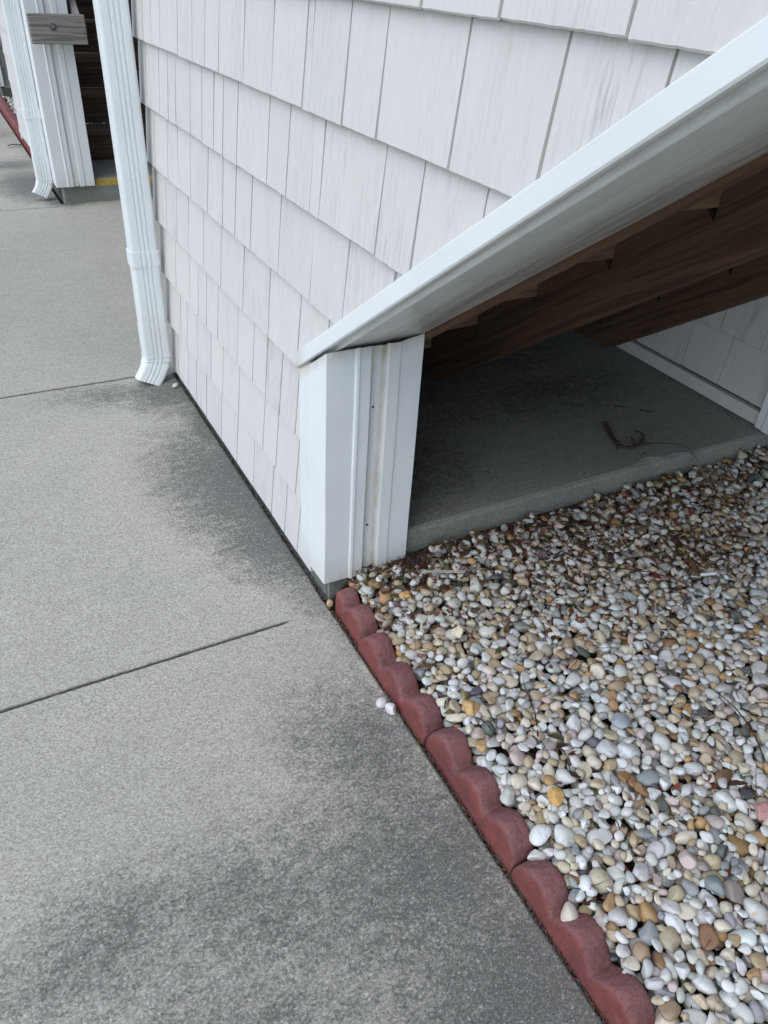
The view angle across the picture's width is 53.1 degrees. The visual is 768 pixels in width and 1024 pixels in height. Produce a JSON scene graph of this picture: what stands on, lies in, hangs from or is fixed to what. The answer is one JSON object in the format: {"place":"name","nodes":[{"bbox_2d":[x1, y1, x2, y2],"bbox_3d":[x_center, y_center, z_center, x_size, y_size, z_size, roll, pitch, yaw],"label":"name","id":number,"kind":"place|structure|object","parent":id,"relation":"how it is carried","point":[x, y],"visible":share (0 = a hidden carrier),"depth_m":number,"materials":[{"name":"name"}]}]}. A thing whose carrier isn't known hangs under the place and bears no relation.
{"place":"outdoors","nodes":[
{"label":"outdoors","id":0,"kind":"place"},
{"bbox_2d":[2,96,88,123],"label":"gravel","id":1,"kind":"structure","parent":0,"point":[10,102],"depth_m":8.22,"materials":[{"name":"gravel"}]},
{"bbox_2d":[0,92,176,377],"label":"ground","id":2,"kind":"structure","parent":0,"point":[57,196],"depth_m":5.88,"materials":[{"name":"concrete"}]},
{"bbox_2d":[0,19,131,97],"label":"shingle wall","id":3,"kind":"structure","parent":2,"relation":"on","point":[5,90],"depth_m":8.50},
{"bbox_2d":[0,66,4,86],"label":"vinyl post","id":4,"kind":"object","parent":3,"relation":"attached to","point":[1,81],"visible":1,"depth_m":8.40,"materials":[{"name":"white plastic"}]},
{"bbox_2d":[327,330,767,599],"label":"landing","id":5,"kind":"object","parent":2,"relation":"on","point":[465,416],"visible":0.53,"depth_m":2.75,"materials":[{"name":"concrete"}]},
{"bbox_2d":[299,333,424,583],"bbox_3d":[-0.072,-0.155,2.060,0.264,0.708,0.172,-15,40,-24],"label":"vinyl post","id":6,"kind":"object","parent":5,"relation":"on","point":[359,407],"visible":1,"depth_m":1.98,"materials":[{"name":"plastic"}]},
{"bbox_2d":[422,153,767,380],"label":"wooden staircase","id":7,"kind":"structure","parent":5,"relation":"on","point":[701,252],"depth_m":2.10,"materials":[{"name":"brown wood"}]},
{"bbox_2d":[602,421,651,450],"bbox_3d":[0.838,-0.274,2.722,0.144,0.030,0.180,-15,40,-24],"label":"bark curl","id":8,"kind":"object","parent":5,"relation":"on","point":[608,429],"visible":1,"depth_m":2.69,"materials":[{"name":"brown plant"}]},
{"bbox_2d":[646,443,713,487],"bbox_3d":[1.038,-0.177,2.663,0.268,0.062,0.085,30,43,31],"label":"grass blade","id":9,"kind":"object","parent":5,"relation":"on","point":[700,467],"depth_m":2.67,"materials":[{"name":"brown plant"}]},
{"bbox_2d":[617,296,767,424],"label":"shingle wall","id":10,"kind":"structure","parent":5,"relation":"on","point":[720,358],"depth_m":2.94,"materials":[{"name":"white plastic"}]},
{"bbox_2d":[754,392,767,434],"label":"vinyl post","id":11,"kind":"object","parent":5,"relation":"on","point":[761,424],"visible":1,"depth_m":2.80,"materials":[{"name":"white plastic"}]},
{"bbox_2d":[0,113,602,1023],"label":"walkway","id":12,"kind":"structure","parent":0,"point":[226,797],"depth_m":1.77,"materials":[{"name":"concrete"}]},
{"bbox_2d":[0,0,62,198],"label":"shingle wall","id":13,"kind":"structure","parent":12,"relation":"on","point":[12,78],"depth_m":6.31,"materials":[{"name":"white"}]},
{"bbox_2d":[1,0,52,197],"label":"downspout","id":14,"kind":"object","parent":13,"relation":"attached to","point":[19,49],"visible":0.99,"depth_m":5.06,"materials":[{"name":"white paint"}]},
{"bbox_2d":[53,159,152,203],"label":"step slab","id":15,"kind":"structure","parent":12,"relation":"on","point":[105,187],"depth_m":5.46,"materials":[{"name":"concrete"}]},
{"bbox_2d":[19,0,94,187],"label":"vinyl post","id":16,"kind":"object","parent":15,"relation":"on","point":[55,73],"visible":0.91,"depth_m":5.03,"materials":[{"name":"white plastic"}]},
{"bbox_2d":[26,13,87,44],"bbox_3d":[-2.008,-2.974,4.738,0.332,0.160,0.051,-15,40,-24],"label":"rail board","id":17,"kind":"object","parent":16,"relation":"attached to","point":[54,28],"visible":1,"depth_m":4.72,"materials":[{"name":"grey wood"}]},
{"bbox_2d":[66,0,78,13],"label":"handrail","id":18,"kind":"object","parent":17,"relation":"attached to","point":[72,6],"visible":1,"depth_m":4.80,"materials":[{"name":"wood"}]},
{"bbox_2d":[67,0,146,159],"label":"wooden staircase","id":19,"kind":"structure","parent":15,"relation":"on","point":[90,74],"depth_m":5.92,"materials":[{"name":"brown wood"}]},
{"bbox_2d":[326,599,332,606],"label":"pebble","id":20,"kind":"object","parent":12,"relation":"on","point":[329,602],"visible":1,"depth_m":2.18,"materials":[{"name":"beige stone"}]},
{"bbox_2d":[376,697,386,707],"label":"pebble","id":21,"kind":"object","parent":12,"relation":"on","point":[381,702],"visible":1,"depth_m":1.89,"materials":[{"name":"white stone"}]},
{"bbox_2d":[385,703,395,714],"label":"pebble","id":22,"kind":"object","parent":12,"relation":"on","point":[390,708],"visible":1,"depth_m":1.88,"materials":[{"name":"white stone"}]},
{"bbox_2d":[131,0,767,599],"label":"shingle wall","id":23,"kind":"structure","parent":12,"relation":"on","point":[319,166],"depth_m":1.55,"materials":[{"name":"white wood"}]},
{"bbox_2d":[92,0,170,385],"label":"downspout","id":24,"kind":"object","parent":23,"relation":"attached to","point":[115,36],"visible":1,"depth_m":2.79,"materials":[{"name":"white paint"}]},
{"bbox_2d":[296,15,767,367],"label":"sloped trim","id":25,"kind":"structure","parent":23,"relation":"attached to","point":[702,124],"depth_m":1.01,"materials":[{"name":"white plastic"}]},
{"bbox_2d":[323,445,767,1023],"bbox_3d":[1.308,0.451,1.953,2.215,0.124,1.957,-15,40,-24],"label":"gravel","id":26,"kind":"structure","parent":0,"point":[713,919],"depth_m":1.83,"materials":[{"name":"gravel"}]},
{"bbox_2d":[335,587,378,645],"bbox_3d":[-0.074,0.295,2.126,0.063,0.119,0.158,-15,40,-24],"label":"edging block","id":27,"kind":"object","parent":26,"relation":"on","point":[355,616],"depth_m":2.09,"materials":[{"name":"red concrete"}]},
{"bbox_2d":[358,632,443,747],"bbox_3d":[0.037,0.432,1.942,0.065,0.122,0.344,-15,40,-24],"label":"edging block","id":28,"kind":"object","parent":26,"relation":"on","point":[419,711],"depth_m":1.90,"materials":[{"name":"red concrete"}]},
{"bbox_2d":[399,590,411,599],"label":"pebble","id":29,"kind":"object","parent":26,"relation":"on","point":[406,594],"visible":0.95,"depth_m":2.08,"materials":[{"name":"beige stone"}]},
{"bbox_2d":[425,570,464,572],"bbox_3d":[0.172,0.167,2.166,0.115,0.009,0.010,3,36,-1],"label":"craft stick","id":30,"kind":"object","parent":26,"relation":"on","point":[446,571],"visible":1,"depth_m":2.16,"materials":[{"name":"brown wood"}]},
{"bbox_2d":[451,625,463,637],"bbox_3d":[0.194,0.311,1.992,0.034,0.033,0.040,-15,40,-24],"label":"pebble","id":31,"kind":"object","parent":26,"relation":"on","point":[457,631],"visible":1,"depth_m":1.98,"materials":[{"name":"white stone"}]},
{"bbox_2d":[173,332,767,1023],"bbox_3d":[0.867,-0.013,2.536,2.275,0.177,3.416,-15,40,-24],"label":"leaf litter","id":32,"kind":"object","parent":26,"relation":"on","point":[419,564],"visible":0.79,"depth_m":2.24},
{"bbox_2d":[461,700,479,715],"bbox_3d":[0.206,0.456,1.802,0.040,0.030,0.044,-15,40,-24],"label":"pebble","id":33,"kind":"object","parent":26,"relation":"on","point":[471,707],"visible":1,"depth_m":1.79,"materials":[{"name":"beige stone"}]},
{"bbox_2d":[425,726,533,875],"bbox_3d":[0.205,0.617,1.693,0.066,0.129,0.350,-15,40,-24],"label":"edging block","id":34,"kind":"object","parent":26,"relation":"on","point":[505,832],"depth_m":1.65,"materials":[{"name":"red concrete"}]},
{"bbox_2d":[523,683,538,736],"bbox_3d":[0.349,0.464,1.812,0.011,0.010,0.153,0,36,-5],"label":"twig","id":35,"kind":"object","parent":26,"relation":"on","point":[533,710],"visible":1,"depth_m":1.81,"materials":[{"name":"brown wood"}]},
{"bbox_2d":[547,787,563,805],"bbox_3d":[0.363,0.597,1.623,0.037,0.032,0.036,26,41,28],"label":"pebble","id":36,"kind":"object","parent":26,"relation":"on","point":[555,795],"visible":1,"depth_m":1.61,"materials":[{"name":"beige stone"}]},
{"bbox_2d":[509,860,654,1023],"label":"edging block","id":37,"kind":"object","parent":26,"relation":"on","point":[616,994],"depth_m":1.40,"materials":[{"name":"red concrete"}]},
{"bbox_2d":[527,849,546,860],"bbox_3d":[0.307,0.687,1.541,0.043,0.025,0.023,4,36,0],"label":"pebble","id":38,"kind":"object","parent":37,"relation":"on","point":[534,854],"visible":1,"depth_m":1.53,"materials":[{"name":"white stone"}]},
{"bbox_2d":[560,901,578,921],"bbox_3d":[0.348,0.759,1.446,0.037,0.036,0.042,-15,40,-24],"label":"pebble","id":39,"kind":"object","parent":37,"relation":"on","point":[569,911],"visible":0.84,"depth_m":1.44,"materials":[{"name":"white stone"}]},
{"bbox_2d":[593,915,606,932],"bbox_3d":[0.402,0.767,1.436,0.034,0.027,0.035,2,36,-2],"label":"pebble","id":40,"kind":"object","parent":26,"relation":"on","point":[600,922],"visible":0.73,"depth_m":1.43,"materials":[{"name":"white stone"}]},
{"bbox_2d":[611,712,629,729],"bbox_3d":[0.548,0.488,1.786,0.042,0.034,0.050,9,36,7],"label":"pebble","id":41,"kind":"object","parent":26,"relation":"on","point":[619,721],"visible":1,"depth_m":1.77,"materials":[{"name":"grey stone"}]},
{"bbox_2d":[622,967,634,976],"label":"pebble","id":42,"kind":"object","parent":26,"relation":"on","point":[627,970],"visible":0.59,"depth_m":1.36,"materials":[{"name":"white stone"}]},
{"bbox_2d":[594,566,694,588],"bbox_3d":[0.755,0.181,2.236,0.284,0.007,0.032,13,37,12],"label":"twig","id":43,"kind":"object","parent":26,"relation":"on","point":[642,571],"visible":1,"depth_m":2.25,"materials":[{"name":"brown wood"}]},
{"bbox_2d":[700,572,715,575],"bbox_3d":[0.945,0.181,2.241,0.046,0.011,0.010,-3,36,-10],"label":"cigarette butt","id":44,"kind":"object","parent":26,"relation":"on","point":[707,573],"visible":1,"depth_m":2.24,"materials":[{"name":"white paper"}]},
{"bbox_2d":[704,875,724,895],"bbox_3d":[0.636,0.719,1.482,0.031,0.029,0.042,-2,36,-7],"label":"pebble","id":45,"kind":"object","parent":26,"relation":"on","point":[713,884],"visible":1,"depth_m":1.47,"materials":[{"name":"grey stone"}]},
{"bbox_2d":[715,691,765,761],"bbox_3d":[0.844,0.498,1.807,0.026,0.009,0.210,-4,36,-10],"label":"twig","id":46,"kind":"object","parent":26,"relation":"on","point":[763,758],"visible":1,"depth_m":1.80,"materials":[{"name":"brown wood"}]},
{"bbox_2d":[755,802,767,820],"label":"pebble","id":47,"kind":"object","parent":26,"relation":"on","point":[761,810],"visible":1,"depth_m":1.61,"materials":[{"name":"pink stone"}]},
{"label":"soil","id":48,"kind":"structure","parent":0,"visible":0},
{"bbox_2d":[0,101,8,116],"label":"edging block","id":49,"kind":"object","parent":48,"relation":"on","point":[3,103],"depth_m":8.07,"materials":[{"name":"red concrete"}]},
{"bbox_2d":[3,106,12,122],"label":"edging block","id":50,"kind":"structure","parent":48,"relation":"on","point":[6,109],"depth_m":7.83,"materials":[{"name":"red concrete"}]},
{"bbox_2d":[7,112,16,128],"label":"edging block","id":51,"kind":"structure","parent":48,"relation":"on","point":[10,115],"depth_m":7.59,"materials":[{"name":"red concrete"}]},
{"bbox_2d":[11,118,17,135],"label":"edging block","id":52,"kind":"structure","parent":48,"relation":"on","point":[14,121],"depth_m":7.35,"materials":[{"name":"red concrete"}]},
{"bbox_2d":[15,124,21,143],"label":"edging block","id":53,"kind":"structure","parent":48,"relation":"on","point":[17,131],"depth_m":7.13,"materials":[{"name":"red concrete"}]},
{"bbox_2d":[20,134,26,150],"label":"edging block","id":54,"kind":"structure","parent":48,"relation":"on","point":[23,143],"depth_m":6.88,"materials":[{"name":"red concrete"}]},
{"bbox_2d":[25,141,31,158],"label":"edging block","id":55,"kind":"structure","parent":48,"relation":"on","point":[28,150],"depth_m":6.66,"materials":[{"name":"red concrete"}]}
]}

